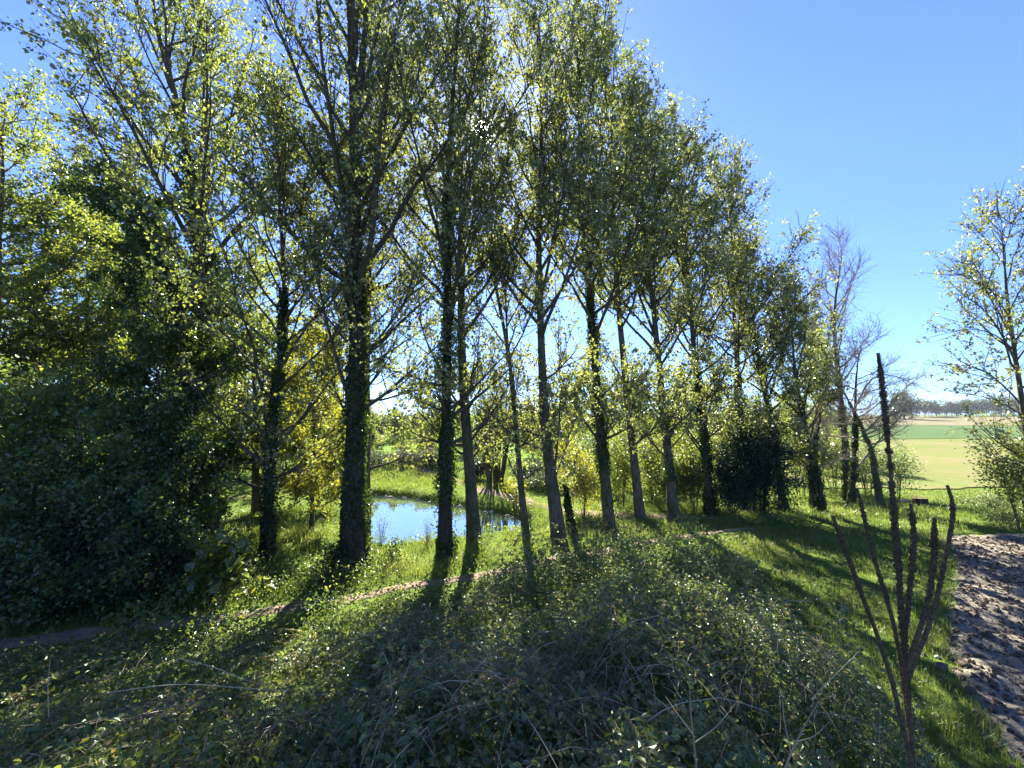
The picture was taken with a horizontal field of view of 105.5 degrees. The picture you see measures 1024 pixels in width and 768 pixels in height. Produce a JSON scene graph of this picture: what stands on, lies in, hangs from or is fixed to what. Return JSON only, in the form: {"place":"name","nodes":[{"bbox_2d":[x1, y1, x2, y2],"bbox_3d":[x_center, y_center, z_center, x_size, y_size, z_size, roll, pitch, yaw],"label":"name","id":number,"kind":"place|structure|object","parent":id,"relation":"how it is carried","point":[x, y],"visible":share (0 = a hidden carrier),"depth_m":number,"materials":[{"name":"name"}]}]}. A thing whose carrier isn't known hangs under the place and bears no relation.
{"place":"outdoors","nodes":[
{"label":"outdoors","id":0,"kind":"place"},
{"bbox_2d":[72,440,654,464],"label":"meadow field","id":1,"kind":"structure","parent":0,"point":[523,457],"depth_m":45.39,"materials":[{"name":"green plant"}]},
{"bbox_2d":[370,408,388,454],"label":"sunlit tree","id":2,"kind":"object","parent":1,"relation":"on","point":[375,442],"visible":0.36,"depth_m":39.44,"materials":[{"name":"green plant"}]},
{"bbox_2d":[370,407,395,441],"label":"meadow tree","id":3,"kind":"object","parent":1,"relation":"on","point":[384,420],"visible":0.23,"depth_m":63.31,"materials":[{"name":"green plant"}]},
{"bbox_2d":[383,409,414,452],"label":"sunlit tree","id":4,"kind":"object","parent":1,"relation":"on","point":[401,437],"visible":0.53,"depth_m":45.13,"materials":[{"name":"green plant"}]},
{"bbox_2d":[411,410,438,453],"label":"sunlit tree","id":5,"kind":"object","parent":1,"relation":"on","point":[435,446],"visible":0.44,"depth_m":43.06,"materials":[{"name":"green plant"}]},
{"bbox_2d":[452,405,479,450],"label":"sunlit tree","id":6,"kind":"object","parent":1,"relation":"on","point":[459,435],"visible":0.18,"depth_m":44.44,"materials":[{"name":"green plant"}]},
{"bbox_2d":[471,406,501,457],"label":"sunlit tree","id":7,"kind":"object","parent":1,"relation":"on","point":[475,444],"visible":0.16,"depth_m":39.15,"materials":[{"name":"green plant"}]},
{"bbox_2d":[519,403,540,458],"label":"sunlit tree","id":8,"kind":"object","parent":1,"relation":"on","point":[533,457],"visible":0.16,"depth_m":41.32,"materials":[{"name":"green plant"}]},
{"bbox_2d":[0,527,754,648],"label":"path","id":9,"kind":"structure","parent":0,"point":[79,632],"depth_m":8.42,"materials":[{"name":"beige soil"}]},
{"bbox_2d":[371,495,530,543],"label":"pond water","id":10,"kind":"structure","parent":0,"point":[408,513],"depth_m":17.87,"materials":[{"name":"blue liquid"}]},
{"bbox_2d":[0,415,1023,767],"bbox_3d":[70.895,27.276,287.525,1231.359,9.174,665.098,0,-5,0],"label":"ground","id":11,"kind":"structure","parent":0,"point":[240,493],"depth_m":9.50,"materials":[{"name":"green plant"}]},
{"bbox_2d":[0,349,108,590],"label":"elder bush","id":12,"kind":"object","parent":11,"relation":"on","point":[5,378],"visible":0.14,"depth_m":10.05,"materials":[{"name":"green plant"}]},
{"bbox_2d":[0,443,125,614],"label":"elder bush","id":13,"kind":"object","parent":11,"relation":"on","point":[4,502],"visible":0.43,"depth_m":8.61,"materials":[{"name":"green plant"}]},
{"bbox_2d":[0,59,134,429],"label":"maple tree","id":14,"kind":"object","parent":11,"relation":"on","point":[24,149],"visible":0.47,"depth_m":13.97,"materials":[{"name":"green plant"}]},
{"bbox_2d":[0,183,178,512],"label":"maple tree","id":15,"kind":"object","parent":11,"relation":"on","point":[25,350],"visible":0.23,"depth_m":13.86,"materials":[{"name":"green plant"}]},
{"bbox_2d":[0,356,185,568],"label":"elder bush","id":16,"kind":"object","parent":11,"relation":"on","point":[58,391],"visible":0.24,"depth_m":10.21,"materials":[{"name":"green plant"}]},
{"bbox_2d":[0,451,188,637],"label":"elder bush","id":17,"kind":"object","parent":11,"relation":"on","point":[83,497],"visible":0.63,"depth_m":8.38,"materials":[{"name":"green plant"}]},
{"bbox_2d":[1,236,188,452],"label":"maple tree","id":18,"kind":"object","parent":11,"relation":"on","point":[66,302],"visible":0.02,"depth_m":19.39,"materials":[{"name":"green plant"}]},
{"bbox_2d":[0,381,210,598],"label":"elder bush","id":19,"kind":"object","parent":11,"relation":"on","point":[118,414],"visible":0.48,"depth_m":9.56,"materials":[{"name":"green plant"}]},
{"bbox_2d":[0,101,212,391],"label":"maple tree","id":20,"kind":"object","parent":11,"relation":"on","point":[57,161],"visible":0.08,"depth_m":17.62,"materials":[{"name":"green plant"}]},
{"bbox_2d":[95,601,147,636],"bbox_3d":[-7.496,4.604,7.574,0.817,0.740,0.644,-1,-5,11],"label":"maple seedling","id":21,"kind":"object","parent":11,"relation":"on","point":[128,616],"visible":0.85,"depth_m":7.53,"materials":[{"name":"green plant"}]},
{"bbox_2d":[8,235,264,513],"bbox_3d":[-14.184,-0.388,17.145,7.725,12.689,7.700,1,-5,-12],"label":"maple tree","id":22,"kind":"object","parent":11,"relation":"on","point":[82,347],"visible":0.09,"depth_m":14.18,"materials":[{"name":"green plant"}]},
{"bbox_2d":[65,475,220,622],"bbox_3d":[-8.351,3.873,9.355,3.296,3.362,3.195,0,-5,0],"label":"elder bush","id":23,"kind":"object","parent":11,"relation":"on","point":[123,576],"visible":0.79,"depth_m":8.91,"materials":[{"name":"green plant"}]},
{"bbox_2d":[42,396,256,585],"bbox_3d":[-9.284,2.769,10.267,4.473,5.091,3.861,-5,-7,42],"label":"elder bush","id":24,"kind":"object","parent":11,"relation":"on","point":[206,501],"visible":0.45,"depth_m":10.42,"materials":[{"name":"green plant"}]},
{"bbox_2d":[36,145,291,527],"bbox_3d":[-11.193,-1.101,12.721,7.271,13.122,5.261,-2,-6,18],"label":"ivy mantled tree","id":25,"kind":"object","parent":11,"relation":"on","point":[136,244],"visible":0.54,"depth_m":11.62,"materials":[{"name":"green plant"}]},
{"bbox_2d":[0,0,334,544],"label":"poplar","id":26,"kind":"object","parent":11,"relation":"on","point":[85,38],"visible":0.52,"depth_m":12.80,"materials":[{"name":"green plant"}]},
{"bbox_2d":[104,684,288,693],"bbox_3d":[-2.116,2.038,2.571,1.476,0.216,0.014,-1,-5,12],"label":"dead stalk","id":27,"kind":"object","parent":11,"relation":"on","point":[189,684],"visible":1,"depth_m":2.58,"materials":[{"name":"plant"}]},
{"bbox_2d":[0,540,397,629],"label":"verge undergrowth","id":28,"kind":"object","parent":11,"relation":"on","point":[276,569],"visible":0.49,"depth_m":9.64,"materials":[{"name":"green plant"}]},
{"bbox_2d":[183,527,274,611],"bbox_3d":[-6.536,4.235,8.883,1.963,1.763,1.559,0,-5,0],"label":"maple seedling","id":29,"kind":"object","parent":11,"relation":"on","point":[225,553],"visible":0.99,"depth_m":8.69,"materials":[{"name":"green plant"}]},
{"bbox_2d":[59,40,401,566],"bbox_3d":[-7.283,-2.939,12.067,7.428,16.902,8.049,1,-5,-13],"label":"poplar","id":30,"kind":"object","parent":11,"relation":"on","point":[268,457],"visible":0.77,"depth_m":11.50,"materials":[{"name":"green plant"}]},
{"bbox_2d":[171,247,332,514],"bbox_3d":[-12.108,-0.391,18.165,6.580,12.870,7.752,4,-6,-34],"label":"maple tree","id":31,"kind":"object","parent":11,"relation":"on","point":[255,503],"visible":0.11,"depth_m":17.60,"materials":[{"name":"green plant"}]},
{"bbox_2d":[250,305,347,532],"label":"yellow sapling","id":32,"kind":"object","parent":11,"relation":"on","point":[298,488],"visible":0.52,"depth_m":14.24,"materials":[{"name":"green plant"}]},
{"bbox_2d":[273,323,347,505],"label":"yellow sapling","id":33,"kind":"object","parent":11,"relation":"on","point":[338,391],"visible":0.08,"depth_m":19.06,"materials":[{"name":"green plant"}]},
{"bbox_2d":[311,540,355,573],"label":"ivy sprig","id":34,"kind":"object","parent":11,"relation":"on","point":[330,553],"visible":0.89,"depth_m":10.69,"materials":[{"name":"green plant"}]},
{"bbox_2d":[162,0,505,570],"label":"poplar","id":35,"kind":"object","parent":11,"relation":"on","point":[353,532],"visible":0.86,"depth_m":11.50,"materials":[{"name":"green plant"}]},
{"bbox_2d":[0,545,729,767],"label":"bank herbs","id":36,"kind":"object","parent":11,"relation":"on","point":[88,728],"visible":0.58,"depth_m":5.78,"materials":[{"name":"green plant"}]},
{"bbox_2d":[251,1,479,542],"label":"poplar","id":37,"kind":"object","parent":11,"relation":"on","point":[368,467],"visible":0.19,"depth_m":14.63,"materials":[{"name":"green plant"}]},
{"bbox_2d":[370,448,390,466],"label":"scrub bush","id":38,"kind":"object","parent":11,"relation":"on","point":[374,459],"visible":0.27,"depth_m":30.20,"materials":[{"name":"green plant"}]},
{"bbox_2d":[370,506,403,545],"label":"willow shoots","id":39,"kind":"object","parent":11,"relation":"on","point":[381,532],"visible":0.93,"depth_m":13.21,"materials":[{"name":"green plant"}]},
{"bbox_2d":[378,536,408,562],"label":"ivy sprig","id":40,"kind":"object","parent":11,"relation":"on","point":[396,549],"visible":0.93,"depth_m":11.59,"materials":[{"name":"green plant"}]},
{"bbox_2d":[379,448,424,465],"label":"scrub bush","id":41,"kind":"object","parent":11,"relation":"on","point":[399,454],"visible":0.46,"depth_m":30.68,"materials":[{"name":"green plant"}]},
{"bbox_2d":[408,446,437,467],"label":"scrub bush","id":42,"kind":"object","parent":11,"relation":"on","point":[432,460],"visible":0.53,"depth_m":30.27,"materials":[{"name":"green plant"}]},
{"bbox_2d":[332,481,548,547],"bbox_3d":[-4.216,6.007,19.415,8.795,1.059,13.079,3,-6,-26],"label":"pond fringe","id":43,"kind":"object","parent":11,"relation":"on","point":[538,520],"visible":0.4,"depth_m":17.14,"materials":[{"name":"green plant"}]},
{"bbox_2d":[323,0,566,562],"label":"poplar","id":44,"kind":"object","parent":11,"relation":"on","point":[446,468],"visible":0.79,"depth_m":11.99,"materials":[{"name":"green plant"}]},
{"bbox_2d":[33,499,856,616],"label":"verge weeds","id":45,"kind":"object","parent":11,"relation":"on","point":[632,514],"visible":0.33,"depth_m":12.31,"materials":[{"name":"green plant"}]},
{"bbox_2d":[362,0,578,546],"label":"poplar","id":46,"kind":"object","parent":11,"relation":"on","point":[473,526],"visible":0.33,"depth_m":13.24,"materials":[{"name":"green plant"}]},
{"bbox_2d":[0,508,947,767],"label":"bramble sprays","id":47,"kind":"object","parent":11,"relation":"on","point":[361,721],"visible":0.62,"depth_m":3.37,"materials":[{"name":"green plant"}]},
{"bbox_2d":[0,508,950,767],"bbox_3d":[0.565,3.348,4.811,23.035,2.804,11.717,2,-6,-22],"label":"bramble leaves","id":48,"kind":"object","parent":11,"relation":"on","point":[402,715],"visible":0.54,"depth_m":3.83,"materials":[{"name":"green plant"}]},
{"bbox_2d":[458,451,501,480],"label":"scrub bush","id":49,"kind":"object","parent":11,"relation":"on","point":[480,472],"visible":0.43,"depth_m":26.80,"materials":[{"name":"green plant"}]},
{"bbox_2d":[0,544,962,767],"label":"dry straw","id":50,"kind":"object","parent":11,"relation":"on","point":[196,699],"visible":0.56,"depth_m":3.60,"materials":[{"name":"plant"}]},
{"bbox_2d":[471,531,497,556],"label":"verge sprig","id":51,"kind":"object","parent":11,"relation":"on","point":[481,545],"visible":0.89,"depth_m":12.14,"materials":[{"name":"green plant"}]},
{"bbox_2d":[469,368,522,484],"bbox_3d":[-1.093,2.304,25.775,4.626,8.780,4.713,0,-5,0],"label":"coppice stool","id":52,"kind":"object","parent":11,"relation":"on","point":[499,474],"visible":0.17,"depth_m":25.42,"materials":[{"name":"green plant"}]},
{"bbox_2d":[424,106,587,542],"bbox_3d":[-0.326,-2.637,14.021,5.870,16.467,5.103,0,-5,0],"label":"poplar","id":53,"kind":"object","parent":11,"relation":"on","point":[535,307],"visible":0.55,"depth_m":13.56,"materials":[{"name":"green plant"}]},
{"bbox_2d":[498,476,531,518],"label":"yellow sapling","id":54,"kind":"object","parent":11,"relation":"on","point":[514,496],"visible":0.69,"depth_m":17.82,"materials":[{"name":"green plant"}]},
{"bbox_2d":[505,452,556,485],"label":"scrub bush","id":55,"kind":"object","parent":11,"relation":"on","point":[530,469],"visible":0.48,"depth_m":24.79,"materials":[{"name":"green plant"}]},
{"bbox_2d":[425,0,652,547],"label":"poplar","id":56,"kind":"object","parent":11,"relation":"on","point":[531,22],"visible":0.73,"depth_m":13.22,"materials":[{"name":"green plant"}]},
{"bbox_2d":[526,464,584,493],"bbox_3d":[2.652,5.508,23.160,4.342,2.040,2.685,0,-5,0],"label":"scrub bush","id":57,"kind":"object","parent":11,"relation":"on","point":[540,480],"visible":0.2,"depth_m":22.88,"materials":[{"name":"green plant"}]},
{"bbox_2d":[543,470,587,537],"bbox_3d":[1.969,4.424,14.185,1.635,2.619,1.335,0,-5,0],"label":"ivy clad snag","id":58,"kind":"object","parent":11,"relation":"on","point":[568,507],"visible":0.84,"depth_m":14.00,"materials":[{"name":"green plant"}]},
{"bbox_2d":[538,431,598,504],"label":"yellow sapling","id":59,"kind":"object","parent":11,"relation":"on","point":[579,458],"visible":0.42,"depth_m":18.08,"materials":[{"name":"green plant"}]},
{"bbox_2d":[553,398,593,460],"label":"sunlit tree","id":60,"kind":"object","parent":11,"relation":"on","point":[580,436],"visible":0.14,"depth_m":32.41,"materials":[{"name":"green plant"}]},
{"bbox_2d":[557,453,615,515],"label":"yellow sapling","id":61,"kind":"object","parent":11,"relation":"on","point":[589,477],"visible":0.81,"depth_m":17.10,"materials":[{"name":"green plant"}]},
{"bbox_2d":[566,427,624,487],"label":"green sapling","id":62,"kind":"object","parent":11,"relation":"on","point":[590,449],"visible":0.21,"depth_m":23.48,"materials":[{"name":"green plant"}]},
{"bbox_2d":[578,397,626,458],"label":"sunlit tree","id":63,"kind":"object","parent":11,"relation":"on","point":[595,430],"visible":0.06,"depth_m":29.63,"materials":[{"name":"green plant"}]},
{"bbox_2d":[508,0,704,535],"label":"poplar","id":64,"kind":"object","parent":11,"relation":"on","point":[602,427],"visible":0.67,"depth_m":14.24,"materials":[{"name":"green plant"}]},
{"bbox_2d":[586,422,657,507],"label":"green sapling","id":65,"kind":"object","parent":11,"relation":"on","point":[623,466],"visible":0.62,"depth_m":18.49,"materials":[{"name":"green plant"}]},
{"bbox_2d":[535,0,721,522],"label":"poplar","id":66,"kind":"object","parent":11,"relation":"on","point":[639,508],"visible":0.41,"depth_m":16.20,"materials":[{"name":"green plant"}]},
{"bbox_2d":[636,429,676,504],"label":"green sapling","id":67,"kind":"object","parent":11,"relation":"on","point":[650,474],"visible":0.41,"depth_m":19.48,"materials":[{"name":"green plant"}]},
{"bbox_2d":[559,56,756,523],"bbox_3d":[5.732,-4.440,17.216,8.084,20.696,7.936,0,-5,0],"label":"poplar","id":68,"kind":"object","parent":11,"relation":"on","point":[669,477],"visible":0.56,"depth_m":15.96,"materials":[{"name":"green plant"}]},
{"bbox_2d":[641,448,697,511],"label":"green sapling","id":69,"kind":"object","parent":11,"relation":"on","point":[658,481],"visible":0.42,"depth_m":18.01,"materials":[{"name":"green plant"}]},
{"bbox_2d":[658,416,715,501],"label":"green sapling","id":70,"kind":"object","parent":11,"relation":"on","point":[685,440],"visible":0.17,"depth_m":19.55,"materials":[{"name":"green plant"}]},
{"bbox_2d":[671,437,717,511],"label":"green sapling","id":71,"kind":"object","parent":11,"relation":"on","point":[692,470],"visible":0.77,"depth_m":17.81,"materials":[{"name":"green plant"}]},
{"bbox_2d":[665,676,736,767],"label":"bare shoot","id":72,"kind":"object","parent":11,"relation":"on","point":[696,741],"visible":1,"depth_m":1.86,"materials":[{"name":"plant"}]},
{"bbox_2d":[601,87,808,516],"bbox_3d":[8.220,-4.212,18.119,8.619,20.539,7.428,0,-5,0],"label":"poplar","id":73,"kind":"object","parent":11,"relation":"on","point":[703,446],"visible":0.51,"depth_m":17.25,"materials":[{"name":"green plant"}]},
{"bbox_2d":[702,433,766,517],"bbox_3d":[9.545,3.954,16.923,2.326,3.726,2.452,-2,-6,22],"label":"holly bush","id":74,"kind":"object","parent":11,"relation":"on","point":[727,482],"visible":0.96,"depth_m":16.62,"materials":[{"name":"green plant"}]},
{"bbox_2d":[648,133,848,510],"bbox_3d":[10.474,-3.124,18.882,7.023,18.407,7.045,1,-5,-12],"label":"poplar","id":75,"kind":"object","parent":11,"relation":"on","point":[737,377],"visible":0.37,"depth_m":17.95,"materials":[{"name":"green plant"}]},
{"bbox_2d":[707,403,812,518],"bbox_3d":[10.967,3.284,17.339,3.917,5.213,3.885,5,-7,-44],"label":"holly bush","id":76,"kind":"object","parent":11,"relation":"on","point":[765,468],"visible":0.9,"depth_m":16.79,"materials":[{"name":"green plant"}]},
{"bbox_2d":[707,221,827,510],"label":"poplar","id":77,"kind":"object","parent":11,"relation":"on","point":[762,383],"visible":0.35,"depth_m":18.69,"materials":[{"name":"green plant"}]},
{"bbox_2d":[744,265,857,511],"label":"poplar","id":78,"kind":"object","parent":11,"relation":"on","point":[800,403],"visible":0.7,"depth_m":18.08,"materials":[{"name":"green plant"}]},
{"bbox_2d":[782,691,828,767],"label":"bare shoot","id":79,"kind":"object","parent":11,"relation":"on","point":[791,752],"visible":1,"depth_m":1.86,"materials":[{"name":"plant"}]},
{"bbox_2d":[782,429,841,496],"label":"green sapling","id":80,"kind":"object","parent":11,"relation":"on","point":[804,470],"visible":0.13,"depth_m":21.41,"materials":[{"name":"green plant"}]},
{"bbox_2d":[774,387,858,512],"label":"bare tree","id":81,"kind":"object","parent":11,"relation":"on","point":[821,499],"visible":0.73,"depth_m":17.65,"materials":[{"name":"plant"}]},
{"bbox_2d":[792,282,845,464],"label":"poplar","id":82,"kind":"object","parent":11,"relation":"on","point":[835,442],"visible":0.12,"depth_m":22.59,"materials":[{"name":"green plant"}]},
{"bbox_2d":[806,402,850,463],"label":"sunlit tree","id":83,"kind":"object","parent":11,"relation":"on","point":[830,428],"visible":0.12,"depth_m":35.15,"materials":[{"name":"green plant"}]},
{"bbox_2d":[800,430,868,494],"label":"green sapling","id":84,"kind":"object","parent":11,"relation":"on","point":[832,465],"visible":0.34,"depth_m":22.36,"materials":[{"name":"green plant"}]},
{"bbox_2d":[793,217,887,500],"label":"bare tree","id":85,"kind":"object","parent":11,"relation":"on","point":[845,468],"visible":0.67,"depth_m":21.08,"materials":[{"name":"brown plant"}]},
{"bbox_2d":[807,313,924,504],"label":"bare tree","id":86,"kind":"object","parent":11,"relation":"on","point":[851,495],"visible":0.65,"depth_m":19.35,"materials":[{"name":"brown plant"}]},
{"bbox_2d":[837,435,902,494],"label":"green sapling","id":87,"kind":"object","parent":11,"relation":"on","point":[865,481],"visible":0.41,"depth_m":22.02,"materials":[{"name":"green plant"}]},
{"bbox_2d":[808,360,945,506],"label":"bare tree","id":88,"kind":"object","parent":11,"relation":"on","point":[877,487],"visible":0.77,"depth_m":19.16,"materials":[{"name":"brown plant"}]},
{"bbox_2d":[858,436,926,498],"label":"green sapling","id":89,"kind":"object","parent":11,"relation":"on","point":[904,467],"visible":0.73,"depth_m":21.00,"materials":[{"name":"green plant"}]},
{"bbox_2d":[831,353,956,767],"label":"dead mullein","id":90,"kind":"object","parent":11,"relation":"on","point":[907,660],"visible":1,"depth_m":1.49,"materials":[{"name":"brown plant"}]},
{"bbox_2d":[887,392,910,419],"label":"skyline tree","id":91,"kind":"object","parent":11,"relation":"on","point":[900,404],"visible":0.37,"depth_m":213.69,"materials":[{"name":"grey plant"}]},
{"bbox_2d":[909,497,930,507],"bbox_3d":[20.095,5.852,19.157,0.916,0.475,0.881,0,-5,0],"label":"tree stump","id":92,"kind":"object","parent":11,"relation":"on","point":[921,501],"visible":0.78,"depth_m":18.96,"materials":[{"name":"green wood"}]},
{"bbox_2d":[900,164,1023,467],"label":"poplar","id":93,"kind":"object","parent":11,"relation":"on","point":[989,293],"visible":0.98,"depth_m":15.78,"materials":[{"name":"green plant"}]},
{"bbox_2d":[953,489,1022,509],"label":"grass","id":94,"kind":"structure","parent":11,"relation":"on","point":[986,499],"depth_m":18.93,"materials":[{"name":"green plant"}]},
{"bbox_2d":[955,432,1023,531],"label":"field bush","id":95,"kind":"object","parent":11,"relation":"on","point":[1016,477],"visible":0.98,"depth_m":14.84,"materials":[{"name":"green plant"}]},
{"bbox_2d":[965,501,1023,531],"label":"bramble bush","id":96,"kind":"object","parent":11,"relation":"on","point":[1006,515],"visible":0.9,"depth_m":15.10,"materials":[{"name":"green plant"}]},
{"bbox_2d":[0,0,1023,414],"label":"sky","id":97,"kind":"structure","parent":0,"point":[880,116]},
{"bbox_2d":[413,465,719,518],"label":"pond track","id":98,"kind":"structure","parent":0,"point":[488,491],"depth_m":20.77,"materials":[{"name":"beige soil"}]},
{"bbox_2d":[698,439,1023,488],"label":"sown field","id":99,"kind":"structure","parent":0,"point":[943,465],"depth_m":36.63,"materials":[{"name":"plant"}]},
{"bbox_2d":[765,416,1020,425],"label":"brown field","id":100,"kind":"structure","parent":0,"point":[942,420],"depth_m":200.77,"materials":[{"name":"beige soil"}]},
{"bbox_2d":[784,425,1022,438],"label":"green field","id":101,"kind":"structure","parent":0,"point":[929,431],"depth_m":102.75,"materials":[{"name":"green plant"}]},
{"bbox_2d":[916,533,1023,767],"bbox_3d":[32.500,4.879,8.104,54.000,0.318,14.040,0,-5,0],"label":"ploughed field","id":102,"kind":"structure","parent":0,"point":[969,648],"depth_m":7.87,"materials":[{"name":"soil"}]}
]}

